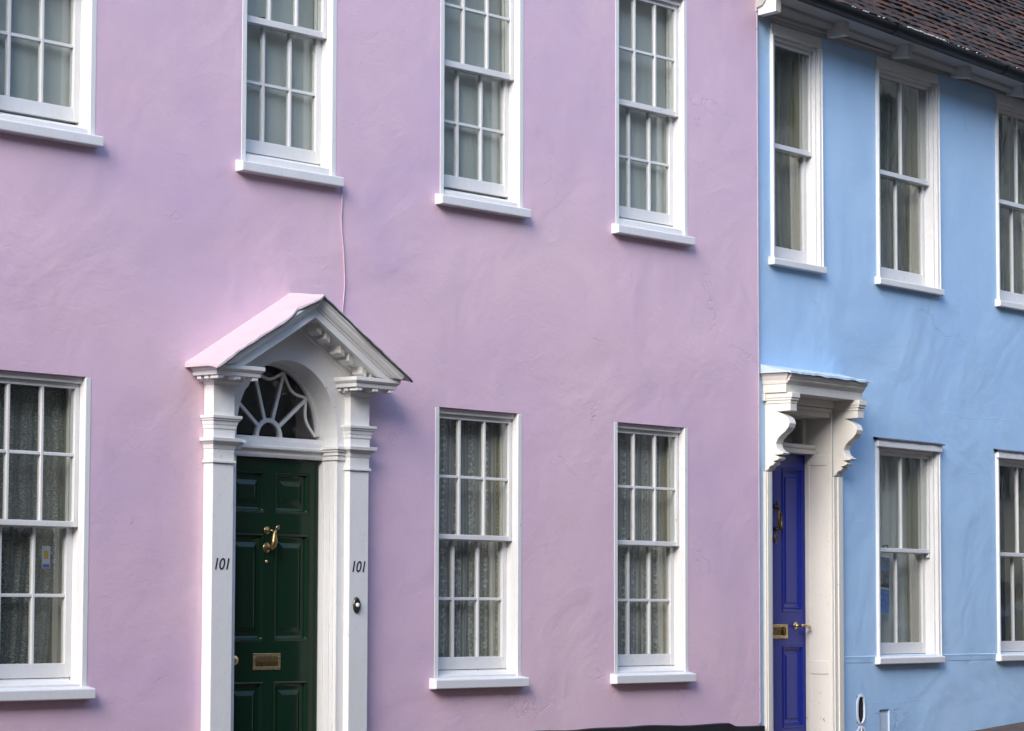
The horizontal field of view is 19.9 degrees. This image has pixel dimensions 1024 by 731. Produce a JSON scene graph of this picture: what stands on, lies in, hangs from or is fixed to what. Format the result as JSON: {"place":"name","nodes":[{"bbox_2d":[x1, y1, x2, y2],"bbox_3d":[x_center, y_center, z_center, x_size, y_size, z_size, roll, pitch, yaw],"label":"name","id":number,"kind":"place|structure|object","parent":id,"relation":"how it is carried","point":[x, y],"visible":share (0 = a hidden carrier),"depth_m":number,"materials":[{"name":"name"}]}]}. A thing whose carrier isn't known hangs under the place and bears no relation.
{"place":"outdoors","nodes":[
{"label":"outdoors","id":0,"kind":"place"},
{"bbox_2d":[974,722,1023,730],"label":"pavement","id":1,"kind":"structure","parent":0,"point":[1019,726],"depth_m":24.06,"materials":[{"name":"concrete"}]},
{"bbox_2d":[0,0,764,730],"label":"pink house","id":2,"kind":"structure","parent":1,"relation":"on","point":[266,366],"depth_m":18.21,"materials":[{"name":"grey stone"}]},
{"bbox_2d":[0,385,64,663],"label":"lace curtain","id":3,"kind":"object","parent":2,"relation":"hanging from","point":[47,430],"visible":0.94,"depth_m":16.21,"materials":[{"name":"white fabric"}]},
{"bbox_2d":[0,0,70,123],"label":"net blind","id":4,"kind":"object","parent":2,"relation":"attached to","point":[24,57],"visible":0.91,"depth_m":16.42,"materials":[{"name":"white fabric"}]},
{"bbox_2d":[0,371,95,701],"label":"sash window","id":5,"kind":"structure","parent":2,"relation":"in","point":[63,676],"depth_m":16.30,"materials":[{"name":"white paint"}]},
{"bbox_2d":[42,546,49,568],"bbox_3d":[-2.581,1.062,16.208,0.002,0.125,0.060,-4,-6,39],"label":"sticker","id":6,"kind":"object","parent":5,"relation":"attached to","point":[45,557],"visible":1,"depth_m":16.21,"materials":[{"name":"white paper"}]},
{"bbox_2d":[0,0,103,147],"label":"sash window","id":7,"kind":"structure","parent":2,"relation":"in","point":[80,112],"depth_m":16.42,"materials":[{"name":"white paint"}]},
{"bbox_2d":[233,457,317,730],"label":"front door","id":8,"kind":"structure","parent":2,"relation":"in","point":[276,530],"depth_m":17.59,"materials":[{"name":"wood"}]},
{"bbox_2d":[246,0,313,149],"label":"net blind","id":9,"kind":"object","parent":2,"relation":"attached to","point":[275,99],"visible":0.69,"depth_m":17.94,"materials":[{"name":"white fabric"}]},
{"bbox_2d":[236,0,343,187],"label":"sash window","id":10,"kind":"structure","parent":2,"relation":"in","point":[316,166],"depth_m":17.92,"materials":[{"name":"white paint"}]},
{"bbox_2d":[439,419,497,656],"bbox_3d":[-0.347,1.142,19.022,0.046,1.640,0.797,-4,-6,39],"label":"lace curtain","id":11,"kind":"object","parent":2,"relation":"hanging from","point":[472,563],"visible":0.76,"depth_m":19.10,"materials":[{"name":"white fabric"}]},
{"bbox_2d":[444,0,500,198],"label":"net blind","id":12,"kind":"object","parent":2,"relation":"attached to","point":[468,95],"visible":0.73,"depth_m":19.36,"materials":[{"name":"white fabric"}]},
{"bbox_2d":[429,407,528,689],"bbox_3d":[-0.363,1.192,19.000,0.480,1.791,0.929,-4,-6,39],"label":"sash window","id":13,"kind":"structure","parent":2,"relation":"in","point":[501,670],"depth_m":19.18,"materials":[{"name":"white paint"}]},
{"bbox_2d":[435,0,530,218],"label":"sash window","id":14,"kind":"structure","parent":2,"relation":"in","point":[510,188],"depth_m":19.34,"materials":[{"name":"white paint"}]},
{"bbox_2d":[619,433,664,653],"bbox_3d":[0.840,1.266,20.457,0.039,1.640,0.787,-4,-6,39],"label":"lace curtain","id":15,"kind":"object","parent":2,"relation":"hanging from","point":[644,471],"visible":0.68,"depth_m":20.53,"materials":[{"name":"white fabric"}]},
{"bbox_2d":[619,0,665,212],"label":"net blind","id":16,"kind":"object","parent":2,"relation":"attached to","point":[638,118],"visible":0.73,"depth_m":20.81,"materials":[{"name":"white fabric"}]},
{"bbox_2d":[610,422,695,683],"bbox_3d":[0.822,1.316,20.433,0.480,1.791,0.918,-4,-6,39],"label":"sash window","id":17,"kind":"structure","parent":2,"relation":"in","point":[629,668],"depth_m":20.63,"materials":[{"name":"white paint"}]},
{"bbox_2d":[612,0,694,245],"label":"sash window","id":18,"kind":"structure","parent":2,"relation":"in","point":[671,226],"depth_m":20.82,"materials":[{"name":"white paint"}]},
{"bbox_2d":[755,0,1023,730],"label":"blue house","id":19,"kind":"structure","parent":1,"relation":"on","point":[915,358],"depth_m":23.12,"materials":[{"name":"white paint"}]},
{"bbox_2d":[772,454,810,730],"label":"front door","id":20,"kind":"structure","parent":19,"relation":"in","point":[788,478],"depth_m":22.12,"materials":[{"name":"wood"}]},
{"bbox_2d":[768,23,826,274],"bbox_3d":[1.985,-1.618,22.176,0.472,1.826,0.775,-3,-6,36],"label":"sash window","id":21,"kind":"structure","parent":19,"relation":"in","point":[796,79],"depth_m":22.37,"materials":[{"name":"white paint"}]},
{"bbox_2d":[880,557,889,612],"bbox_3d":[2.928,1.737,23.171,0.002,0.440,0.235,-3,-9,36],"label":"poster","id":22,"kind":"object","parent":19,"relation":"attached to","point":[884,577],"visible":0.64,"depth_m":23.21,"materials":[{"name":"blue paper"}]},
{"bbox_2d":[879,455,907,642],"bbox_3d":[2.950,1.483,23.326,0.051,1.580,0.888,-3,-6,36],"label":"pale drape","id":23,"kind":"object","parent":19,"relation":"hanging from","point":[889,523],"visible":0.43,"depth_m":23.48,"materials":[{"name":"white fabric"}]},
{"bbox_2d":[881,81,905,266],"bbox_3d":[2.994,-1.500,23.591,0.080,1.610,0.834,-3,-6,36],"label":"sheer drape","id":24,"kind":"object","parent":19,"relation":"hanging from","point":[886,194],"visible":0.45,"depth_m":23.68,"materials":[{"name":"grey fabric"}]},
{"bbox_2d":[875,55,944,295],"bbox_3d":[3.015,-1.499,23.565,0.472,1.826,1.060,-3,-6,36],"label":"sash window","id":25,"kind":"structure","parent":19,"relation":"in","point":[914,104],"depth_m":23.86,"materials":[{"name":"white paint"}]},
{"bbox_2d":[875,441,944,664],"bbox_3d":[2.979,1.497,23.274,0.472,1.740,1.060,-3,-6,36],"label":"sash window","id":26,"kind":"structure","parent":19,"relation":"in","point":[923,468],"depth_m":23.55,"materials":[{"name":"white paint"}]},
{"bbox_2d":[994,93,1023,311],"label":"sash window","id":27,"kind":"structure","parent":19,"relation":"in","point":[1010,109],"depth_m":25.52,"materials":[{"name":"white paint"}]},
{"bbox_2d":[995,452,1023,660],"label":"sash window","id":28,"kind":"structure","parent":19,"relation":"in","point":[1013,554],"depth_m":25.25,"materials":[{"name":"white paint"}]}
]}

